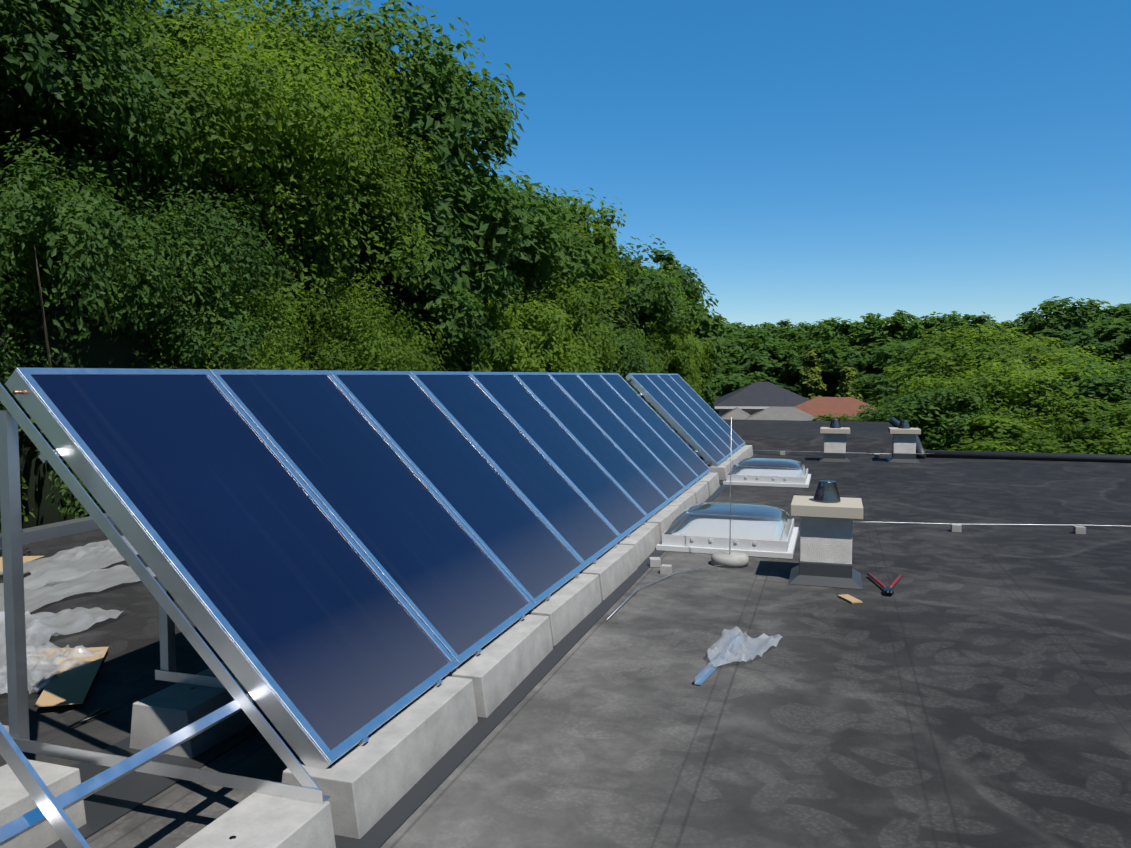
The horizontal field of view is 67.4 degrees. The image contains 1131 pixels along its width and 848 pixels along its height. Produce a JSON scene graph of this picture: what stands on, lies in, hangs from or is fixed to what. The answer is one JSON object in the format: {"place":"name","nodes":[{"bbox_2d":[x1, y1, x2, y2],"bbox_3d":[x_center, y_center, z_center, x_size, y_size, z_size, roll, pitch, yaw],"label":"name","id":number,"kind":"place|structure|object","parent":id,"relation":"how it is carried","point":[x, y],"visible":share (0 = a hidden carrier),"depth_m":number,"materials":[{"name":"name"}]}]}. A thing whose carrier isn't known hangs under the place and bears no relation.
{"place":"outdoors","nodes":[
{"label":"outdoors","id":0,"kind":"place"},
{"bbox_2d":[133,0,1130,329],"label":"sky","id":1,"kind":"structure","parent":0,"point":[812,161],"materials":[{"name":"blue"}]},
{"bbox_3d":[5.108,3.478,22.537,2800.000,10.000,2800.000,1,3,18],"label":"terrain","id":2,"kind":"structure","parent":0,"visible":0},
{"bbox_2d":[0,403,37,532],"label":"forest tree","id":3,"kind":"object","parent":2,"relation":"on","point":[25,498],"visible":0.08,"depth_m":8.11,"materials":[{"name":"green plant"}]},
{"bbox_2d":[0,0,229,210],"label":"forest tree","id":4,"kind":"object","parent":2,"relation":"on","point":[186,4],"visible":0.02,"depth_m":15.59,"materials":[{"name":"green plant"}]},
{"bbox_2d":[0,0,234,274],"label":"forest tree","id":5,"kind":"object","parent":2,"relation":"on","point":[54,86],"visible":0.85,"depth_m":12.19,"materials":[{"name":"green plant"}]},
{"bbox_2d":[0,123,304,529],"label":"forest tree","id":6,"kind":"object","parent":2,"relation":"on","point":[81,306],"visible":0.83,"depth_m":11.52,"materials":[{"name":"green plant"}]},
{"bbox_2d":[153,261,318,369],"bbox_3d":[-6.315,3.175,14.968,6.432,12.006,6.457,0,3,7],"label":"forest tree","id":7,"kind":"object","parent":2,"relation":"on","point":[272,364],"visible":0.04,"depth_m":14.04,"materials":[{"name":"green plant"}]},
{"bbox_2d":[32,0,448,363],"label":"forest tree","id":8,"kind":"object","parent":2,"relation":"on","point":[280,157],"visible":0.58,"depth_m":16.74,"materials":[{"name":"green plant"}]},
{"bbox_2d":[232,240,454,370],"bbox_3d":[-5.300,2.482,18.343,6.284,12.976,6.259,2,4,33],"label":"forest tree","id":9,"kind":"object","parent":2,"relation":"on","point":[359,340],"visible":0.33,"depth_m":17.38,"materials":[{"name":"green plant"}]},
{"bbox_2d":[208,0,552,353],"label":"forest tree","id":10,"kind":"object","parent":2,"relation":"on","point":[446,116],"visible":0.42,"depth_m":21.44,"materials":[{"name":"green plant"}]},
{"bbox_2d":[345,240,494,371],"bbox_3d":[-4.977,2.086,21.520,6.492,13.378,6.478,1,4,23],"label":"forest tree","id":11,"kind":"object","parent":2,"relation":"on","point":[457,308],"visible":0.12,"depth_m":20.64,"materials":[{"name":"green plant"}]},
{"bbox_2d":[421,289,552,371],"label":"forest tree","id":12,"kind":"object","parent":2,"relation":"on","point":[502,358],"visible":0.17,"depth_m":23.68,"materials":[{"name":"green plant"}]},
{"bbox_2d":[452,151,614,330],"bbox_3d":[-4.158,-1.217,30.397,10.635,18.546,10.680,2,4,34],"label":"forest tree","id":13,"kind":"object","parent":2,"relation":"on","point":[550,242],"visible":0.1,"depth_m":29.55,"materials":[{"name":"green plant"}]},
{"bbox_2d":[464,294,608,372],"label":"forest tree","id":14,"kind":"object","parent":2,"relation":"on","point":[540,333],"visible":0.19,"depth_m":25.90,"materials":[{"name":"green plant"}]},
{"bbox_2d":[487,272,629,373],"bbox_3d":[-1.075,1.481,29.996,6.182,13.679,6.169,1,4,22],"label":"forest tree","id":15,"kind":"object","parent":2,"relation":"on","point":[576,308],"visible":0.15,"depth_m":28.50,"materials":[{"name":"green plant"}]},
{"bbox_2d":[497,170,635,350],"bbox_3d":[-1.913,-1.298,36.100,9.648,18.146,9.628,-1,4,-22],"label":"forest tree","id":16,"kind":"object","parent":2,"relation":"on","point":[597,239],"visible":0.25,"depth_m":34.51,"materials":[{"name":"green plant"}]},
{"bbox_2d":[595,318,658,413],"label":"forest tree","id":17,"kind":"object","parent":2,"relation":"on","point":[635,361],"visible":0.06,"depth_m":35.56,"materials":[{"name":"green plant"}]},
{"bbox_2d":[586,234,679,329],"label":"forest tree","id":18,"kind":"object","parent":2,"relation":"on","point":[631,298],"depth_m":39.84,"materials":[{"name":"green plant"}]},
{"bbox_2d":[609,321,664,372],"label":"forest tree","id":19,"kind":"object","parent":2,"relation":"on","point":[651,359],"visible":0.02,"depth_m":39.95,"materials":[{"name":"green plant"}]},
{"bbox_2d":[634,336,667,417],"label":"forest tree","id":20,"kind":"object","parent":2,"relation":"on","point":[655,358],"visible":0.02,"depth_m":42.41,"materials":[{"name":"green plant"}]},
{"bbox_2d":[607,243,711,342],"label":"forest tree","id":21,"kind":"object","parent":2,"relation":"on","point":[642,316],"visible":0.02,"depth_m":46.55,"materials":[{"name":"green plant"}]},
{"bbox_2d":[628,260,703,367],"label":"forest tree","id":22,"kind":"object","parent":2,"relation":"on","point":[647,324],"visible":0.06,"depth_m":52.24,"materials":[{"name":"green plant"}]},
{"bbox_2d":[633,326,701,392],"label":"forest tree","id":23,"kind":"object","parent":2,"relation":"on","point":[676,360],"visible":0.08,"depth_m":45.68,"materials":[{"name":"green plant"}]},
{"bbox_2d":[627,247,730,390],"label":"forest tree","id":24,"kind":"object","parent":2,"relation":"on","point":[714,323],"visible":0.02,"depth_m":58.84,"materials":[{"name":"green plant"}]},
{"bbox_2d":[648,310,715,396],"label":"forest tree","id":25,"kind":"object","parent":2,"relation":"on","point":[703,349],"visible":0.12,"depth_m":51.62,"materials":[{"name":"green plant"}]},
{"bbox_2d":[696,373,709,402],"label":"forest tree","id":26,"kind":"object","parent":2,"relation":"on","point":[704,380],"depth_m":58.01,"materials":[{"name":"green plant"}]},
{"bbox_2d":[695,329,722,381],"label":"forest tree","id":27,"kind":"object","parent":2,"relation":"on","point":[716,361],"depth_m":63.01,"materials":[{"name":"green plant"}]},
{"bbox_2d":[696,332,724,405],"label":"forest tree","id":28,"kind":"object","parent":2,"relation":"on","point":[710,396],"visible":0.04,"depth_m":59.38,"materials":[{"name":"green plant"}]},
{"bbox_2d":[699,307,728,373],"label":"forest tree","id":29,"kind":"object","parent":2,"relation":"on","point":[722,371],"depth_m":86.16,"materials":[{"name":"green plant"}]},
{"bbox_2d":[703,364,766,407],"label":"forest tree","id":30,"kind":"object","parent":2,"relation":"on","point":[726,382],"visible":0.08,"depth_m":79.72,"materials":[{"name":"green plant"}]},
{"bbox_2d":[721,407,749,419],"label":"grey house","id":31,"kind":"structure","parent":2,"relation":"on","point":[736,413],"depth_m":61.26,"materials":[{"name":"grey"}]},
{"bbox_2d":[720,324,788,364],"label":"forest tree","id":32,"kind":"object","parent":2,"relation":"on","point":[734,345],"visible":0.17,"depth_m":91.89,"materials":[{"name":"green plant"}]},
{"bbox_2d":[725,328,785,344],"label":"forest tree","id":33,"kind":"object","parent":2,"relation":"on","point":[738,333],"visible":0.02,"depth_m":99.63,"materials":[{"name":"green plant"}]},
{"bbox_2d":[731,322,782,337],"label":"forest tree","id":34,"kind":"object","parent":2,"relation":"on","point":[762,325],"visible":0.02,"depth_m":113.32,"materials":[{"name":"green plant"}]},
{"bbox_2d":[718,347,796,390],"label":"forest tree","id":35,"kind":"object","parent":2,"relation":"on","point":[746,367],"visible":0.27,"depth_m":85.94,"materials":[{"name":"green plant"}]},
{"bbox_2d":[710,382,808,416],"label":"house hip","id":36,"kind":"object","parent":2,"relation":"on","point":[753,398],"visible":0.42,"depth_m":69.94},
{"bbox_2d":[734,339,811,371],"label":"forest tree","id":37,"kind":"object","parent":2,"relation":"on","point":[787,346],"visible":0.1,"depth_m":88.01,"materials":[{"name":"green plant"}]},
{"bbox_2d":[743,406,819,420],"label":"house roof","id":38,"kind":"structure","parent":2,"relation":"on","point":[781,413],"depth_m":58.94,"materials":[{"name":"grey"}]},
{"bbox_2d":[737,350,827,392],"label":"forest tree","id":39,"kind":"object","parent":2,"relation":"on","point":[793,387],"visible":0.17,"depth_m":84.54,"materials":[{"name":"green plant"}]},
{"bbox_2d":[748,351,833,396],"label":"forest tree","id":40,"kind":"object","parent":2,"relation":"on","point":[784,380],"depth_m":86.03,"materials":[{"name":"green plant"}]},
{"bbox_2d":[761,329,833,351],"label":"forest tree","id":41,"kind":"object","parent":2,"relation":"on","point":[790,336],"depth_m":95.10,"materials":[{"name":"green plant"}]},
{"bbox_2d":[763,319,839,340],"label":"forest tree","id":42,"kind":"object","parent":2,"relation":"on","point":[803,329],"visible":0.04,"depth_m":101.97,"materials":[{"name":"green plant"}]},
{"bbox_2d":[776,319,835,332],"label":"forest tree","id":43,"kind":"object","parent":2,"relation":"on","point":[784,323],"depth_m":110.50,"materials":[{"name":"green plant"}]},
{"bbox_2d":[796,348,826,399],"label":"tree","id":44,"kind":"object","parent":2,"relation":"on","point":[811,384],"visible":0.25,"depth_m":76.23,"materials":[{"name":"green plant"}]},
{"bbox_2d":[781,340,869,401],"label":"forest tree","id":45,"kind":"object","parent":2,"relation":"on","point":[828,362],"visible":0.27,"depth_m":82.67,"materials":[{"name":"green plant"}]},
{"bbox_2d":[795,397,874,420],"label":"house roof","id":46,"kind":"structure","parent":2,"relation":"on","point":[837,406],"depth_m":61.24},
{"bbox_2d":[835,366,862,401],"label":"tree","id":47,"kind":"object","parent":2,"relation":"on","point":[849,374],"visible":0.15,"depth_m":74.46,"materials":[{"name":"green plant"}]},
{"bbox_2d":[810,396,907,421],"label":"hedge","id":48,"kind":"object","parent":2,"relation":"on","point":[827,418],"visible":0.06,"depth_m":42.22,"materials":[{"name":"green plant"}]},
{"bbox_2d":[805,310,938,361],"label":"forest tree","id":49,"kind":"object","parent":2,"relation":"on","point":[876,331],"visible":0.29,"depth_m":85.41,"materials":[{"name":"green plant"}]},
{"bbox_2d":[857,339,925,399],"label":"forest tree","id":50,"kind":"object","parent":2,"relation":"on","point":[908,344],"visible":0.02,"depth_m":78.49,"materials":[{"name":"green plant"}]},
{"bbox_2d":[836,334,961,401],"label":"forest tree","id":51,"kind":"object","parent":2,"relation":"on","point":[862,366],"visible":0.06,"depth_m":78.98,"materials":[{"name":"green plant"}]},
{"bbox_2d":[846,343,959,407],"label":"forest tree","id":52,"kind":"object","parent":2,"relation":"on","point":[876,380],"visible":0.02,"depth_m":67.30,"materials":[{"name":"green plant"}]},
{"bbox_2d":[875,370,969,407],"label":"forest tree","id":53,"kind":"object","parent":2,"relation":"on","point":[927,377],"visible":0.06,"depth_m":43.15,"materials":[{"name":"green plant"}]},
{"bbox_2d":[909,322,968,341],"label":"forest tree","id":54,"kind":"object","parent":2,"relation":"on","point":[931,333],"visible":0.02,"depth_m":85.10,"materials":[{"name":"green plant"}]},
{"bbox_2d":[839,381,1040,450],"bbox_3d":[17.189,3.002,37.750,10.222,9.803,10.266,-1,3,-19],"label":"forest tree","id":55,"kind":"object","parent":2,"relation":"on","point":[924,414],"visible":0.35,"depth_m":35.26,"materials":[{"name":"green plant"}]},
{"bbox_2d":[935,314,996,328],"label":"forest tree","id":56,"kind":"object","parent":2,"relation":"on","point":[941,321],"visible":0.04,"depth_m":112.77,"materials":[{"name":"green plant"}]},
{"bbox_2d":[920,311,1030,342],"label":"forest tree","id":57,"kind":"object","parent":2,"relation":"on","point":[950,321],"visible":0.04,"depth_m":81.58,"materials":[{"name":"green plant"}]},
{"bbox_2d":[878,322,1117,406],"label":"forest tree","id":58,"kind":"object","parent":2,"relation":"on","point":[942,356],"visible":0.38,"depth_m":44.50,"materials":[{"name":"green plant"}]},
{"bbox_2d":[899,353,1122,438],"bbox_3d":[19.892,2.328,38.465,9.449,11.069,9.429,0,3,7],"label":"forest tree","id":59,"kind":"object","parent":2,"relation":"on","point":[992,382],"visible":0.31,"depth_m":35.79,"materials":[{"name":"green plant"}]},
{"bbox_2d":[984,326,1040,342],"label":"forest tree","id":60,"kind":"object","parent":2,"relation":"on","point":[1024,330],"depth_m":79.05,"materials":[{"name":"green plant"}]},
{"bbox_2d":[932,407,1130,454],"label":"forest tree","id":61,"kind":"object","parent":2,"relation":"on","point":[990,444],"visible":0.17,"depth_m":32.24,"materials":[{"name":"green plant"}]},
{"bbox_2d":[996,395,1130,454],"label":"forest tree","id":62,"kind":"object","parent":2,"relation":"on","point":[1121,416],"visible":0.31,"depth_m":31.90,"materials":[{"name":"green plant"}]},
{"bbox_2d":[1006,296,1126,339],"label":"forest tree","id":63,"kind":"object","parent":2,"relation":"on","point":[1061,318],"visible":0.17,"depth_m":76.73,"materials":[{"name":"green plant"}]},
{"bbox_2d":[1005,352,1130,426],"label":"forest tree","id":64,"kind":"object","parent":2,"relation":"on","point":[1120,386],"visible":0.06,"depth_m":37.44,"materials":[{"name":"green plant"}]},
{"bbox_2d":[1016,363,1130,428],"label":"forest tree","id":65,"kind":"object","parent":2,"relation":"on","point":[1113,399],"visible":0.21,"depth_m":35.36,"materials":[{"name":"green plant"}]},
{"bbox_2d":[1017,312,1130,373],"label":"forest tree","id":66,"kind":"object","parent":2,"relation":"on","point":[1110,339],"visible":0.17,"depth_m":53.22,"materials":[{"name":"green plant"}]},
{"bbox_2d":[1099,304,1127,318],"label":"forest tree","id":67,"kind":"object","parent":2,"relation":"on","point":[1111,310],"depth_m":75.36,"materials":[{"name":"green plant"}]},
{"bbox_2d":[1102,362,1130,375],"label":"forest tree","id":68,"kind":"object","parent":2,"relation":"on","point":[1119,367],"depth_m":38.23,"materials":[{"name":"green plant"}]},
{"bbox_2d":[1106,303,1130,331],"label":"forest tree","id":69,"kind":"object","parent":2,"relation":"on","point":[1125,311],"visible":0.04,"depth_m":65.73,"materials":[{"name":"green plant"}]},
{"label":"building walls","id":70,"kind":"object","parent":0,"visible":0},
{"bbox_2d":[0,418,1130,847],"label":"roof sheet","id":71,"kind":"object","parent":70,"relation":"on","point":[968,686],"visible":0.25,"depth_m":4.68,"materials":[{"name":"grey asphalt"}]},
{"bbox_2d":[0,556,108,706],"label":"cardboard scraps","id":72,"kind":"object","parent":71,"relation":"on","point":[72,686],"visible":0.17,"depth_m":4.80,"materials":[{"name":"beige cardboard"}]},
{"bbox_2d":[0,536,155,730],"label":"plastic film heaps","id":73,"kind":"object","parent":71,"relation":"on","point":[58,576],"visible":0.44,"depth_m":6.78,"materials":[{"name":"white plastic"}]},
{"bbox_2d":[66,708,110,728],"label":"pliers","id":74,"kind":"object","parent":71,"relation":"on","point":[90,717],"visible":0.94,"depth_m":4.34,"materials":[{"name":"grey metal"}]},
{"bbox_2d":[46,454,757,847],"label":"protection mats","id":75,"kind":"object","parent":71,"relation":"on","point":[106,806],"visible":0.11,"depth_m":3.81,"materials":[{"name":"grey rubber"}]},
{"bbox_2d":[0,445,752,847],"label":"concrete ballast blocks","id":76,"kind":"structure","parent":75,"relation":"on","point":[380,773],"depth_m":3.92,"materials":[{"name":"grey concrete"}]},
{"bbox_2d":[0,722,90,847],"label":"brace","id":77,"kind":"object","parent":76,"relation":"on","point":[43,798],"depth_m":2.38,"materials":[{"name":"silver metal"}]},
{"bbox_2d":[0,383,329,803],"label":"panel support frame","id":78,"kind":"object","parent":76,"relation":"on","point":[12,416],"visible":0.9,"depth_m":3.38,"materials":[{"name":"silver metal"}]},
{"bbox_2d":[155,579,246,691],"bbox_3d":[-1.465,0.650,4.107,1.321,1.318,0.061,1,3,18],"label":"panel support frame","id":79,"kind":"object","parent":76,"relation":"on","point":[167,672],"visible":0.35,"depth_m":4.29,"materials":[{"name":"silver metal"}]},
{"bbox_2d":[0,394,745,845],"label":"collector rails","id":80,"kind":"object","parent":79,"relation":"on","point":[36,816],"visible":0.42,"depth_m":2.84,"materials":[{"name":"silver metal"}]},
{"bbox_2d":[5,367,458,768],"bbox_3d":[-1.508,0.543,4.083,1.620,1.620,1.188,1,3,18],"label":"solar collector","id":81,"kind":"object","parent":80,"relation":"on","point":[329,648],"visible":0.96,"depth_m":3.88,"materials":[{"name":"blue glass"}]},
{"bbox_2d":[209,369,535,668],"bbox_3d":[-1.147,0.477,5.225,1.620,1.620,1.188,1,3,18],"label":"solar collector","id":82,"kind":"object","parent":80,"relation":"on","point":[460,591],"visible":0.94,"depth_m":5.12,"materials":[{"name":"blue glass"}]},
{"bbox_2d":[329,370,585,606],"bbox_3d":[-0.785,0.411,6.368,1.620,1.620,1.188,1,3,18],"label":"solar collector","id":83,"kind":"object","parent":80,"relation":"on","point":[525,545],"visible":0.92,"depth_m":6.28,"materials":[{"name":"blue glass"}]},
{"bbox_2d":[410,371,621,568],"bbox_3d":[-0.423,0.345,7.510,1.620,1.620,1.188,1,3,18],"label":"solar collector","id":84,"kind":"object","parent":80,"relation":"on","point":[569,514],"visible":0.85,"depth_m":7.44,"materials":[{"name":"blue glass"}]},
{"bbox_2d":[469,372,648,540],"bbox_3d":[-0.061,0.279,8.652,1.620,1.620,1.188,1,3,18],"label":"solar collector","id":85,"kind":"object","parent":80,"relation":"on","point":[579,467],"visible":0.83,"depth_m":8.59,"materials":[{"name":"blue glass"}]},
{"bbox_2d":[513,372,669,517],"bbox_3d":[0.300,0.213,9.794,1.620,1.620,1.188,1,3,18],"label":"solar collector","id":86,"kind":"object","parent":80,"relation":"on","point":[605,452],"visible":0.81,"depth_m":9.74,"materials":[{"name":"blue glass"}]},
{"bbox_2d":[548,372,685,502],"bbox_3d":[0.662,0.147,10.937,1.620,1.620,1.188,1,3,18],"label":"solar collector","id":87,"kind":"object","parent":80,"relation":"on","point":[641,456],"visible":0.75,"depth_m":10.89,"materials":[{"name":"blue glass"}]},
{"bbox_2d":[576,373,699,489],"bbox_3d":[1.024,0.082,12.079,1.620,1.620,1.188,1,3,18],"label":"solar collector","id":88,"kind":"object","parent":80,"relation":"on","point":[646,434],"visible":0.73,"depth_m":12.04,"materials":[{"name":"blue glass"}]},
{"bbox_2d":[599,373,710,478],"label":"solar collector","id":89,"kind":"object","parent":80,"relation":"on","point":[660,426],"visible":0.73,"depth_m":13.19,"materials":[{"name":"blue glass"}]},
{"bbox_2d":[625,373,725,466],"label":"solar collector","id":90,"kind":"object","parent":80,"relation":"on","point":[678,420],"visible":0.92,"depth_m":14.81,"materials":[{"name":"blue glass"}]},
{"bbox_2d":[644,373,733,457],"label":"solar collector","id":91,"kind":"object","parent":80,"relation":"on","point":[695,419],"visible":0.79,"depth_m":16.26,"materials":[{"name":"blue glass"}]},
{"bbox_2d":[657,373,739,451],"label":"solar collector","id":92,"kind":"object","parent":80,"relation":"on","point":[698,410],"visible":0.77,"depth_m":17.40,"materials":[{"name":"blue glass"}]},
{"bbox_2d":[669,374,745,447],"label":"solar collector","id":93,"kind":"object","parent":80,"relation":"on","point":[706,408],"visible":0.71,"depth_m":18.55,"materials":[{"name":"blue glass"}]},
{"bbox_2d":[0,417,1130,548],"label":"roof kerbs","id":94,"kind":"structure","parent":71,"relation":"on","point":[52,530],"depth_m":17.27,"materials":[{"name":"grey"}]},
{"bbox_2d":[649,557,660,567],"bbox_3d":[0.827,1.279,7.851,0.100,0.080,0.100,0,3,0],"label":"concrete cube","id":95,"kind":"object","parent":71,"relation":"on","point":[654,562],"visible":0.9,"depth_m":7.80,"materials":[{"name":"white concrete"}]},
{"bbox_2d":[694,632,740,684],"bbox_3d":[0.972,1.443,5.263,0.040,0.040,0.963,2,4,27],"label":"loose rail piece","id":96,"kind":"object","parent":71,"relation":"on","point":[702,676],"visible":0.65,"depth_m":5.07,"materials":[{"name":"silver metal"}]},
{"bbox_2d":[656,502,798,558],"bbox_3d":[1.775,1.067,9.062,1.330,0.364,1.500,1,3,18],"label":"skylight","id":97,"kind":"object","parent":71,"relation":"on","point":[767,533],"visible":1,"depth_m":8.80,"materials":[{"name":"grey plastic"}]},
{"bbox_2d":[705,627,781,666],"bbox_3d":[1.097,1.418,5.418,0.407,0.058,0.741,2,4,30],"label":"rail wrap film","id":98,"kind":"object","parent":71,"relation":"on","point":[753,649],"visible":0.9,"depth_m":5.45,"materials":[{"name":"plastic"}]},
{"bbox_2d":[723,457,810,487],"bbox_3d":[3.402,0.771,14.202,1.330,0.364,1.500,1,3,18],"label":"skylight","id":99,"kind":"object","parent":71,"relation":"on","point":[744,472],"visible":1,"depth_m":13.93,"materials":[{"name":"grey plastic"}]},
{"bbox_2d":[788,480,862,588],"bbox_3d":[2.261,0.918,7.355,0.600,0.851,0.600,1,3,18],"label":"chimney","id":100,"kind":"object","parent":71,"relation":"on","point":[827,513],"visible":1,"depth_m":7.16,"materials":[{"name":"beige"}]},
{"bbox_2d":[819,419,849,462],"bbox_3d":[5.557,0.333,17.497,0.600,0.851,0.600,1,3,18],"label":"chimney","id":101,"kind":"object","parent":71,"relation":"on","point":[835,433],"visible":0.98,"depth_m":17.30,"materials":[{"name":"beige"}]},
{"bbox_2d":[838,594,862,602],"bbox_3d":[2.237,1.375,6.674,0.090,0.012,0.220,-1,3,-11],"label":"scrap","id":102,"kind":"object","parent":71,"relation":"on","point":[849,598],"visible":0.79,"depth_m":6.66,"materials":[{"name":"beige wood"}]},
{"bbox_2d":[607,417,1130,619],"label":"lightning protection","id":103,"kind":"object","parent":71,"relation":"on","point":[728,559],"visible":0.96,"depth_m":7.88,"materials":[{"name":"metal"}]},
{"bbox_2d":[867,572,901,594],"bbox_3d":[2.682,1.334,7.084,0.291,0.032,0.654,1,3,18],"label":"bolt cutter","id":104,"kind":"object","parent":71,"relation":"on","point":[888,591],"visible":1,"depth_m":7.04,"materials":[{"name":"red"}]},
{"bbox_2d":[887,420,920,462],"bbox_3d":[6.935,0.340,17.376,0.600,0.851,0.600,1,3,18],"label":"chimney","id":105,"kind":"object","parent":71,"relation":"on","point":[904,442],"visible":1,"depth_m":17.18,"materials":[{"name":"beige"}]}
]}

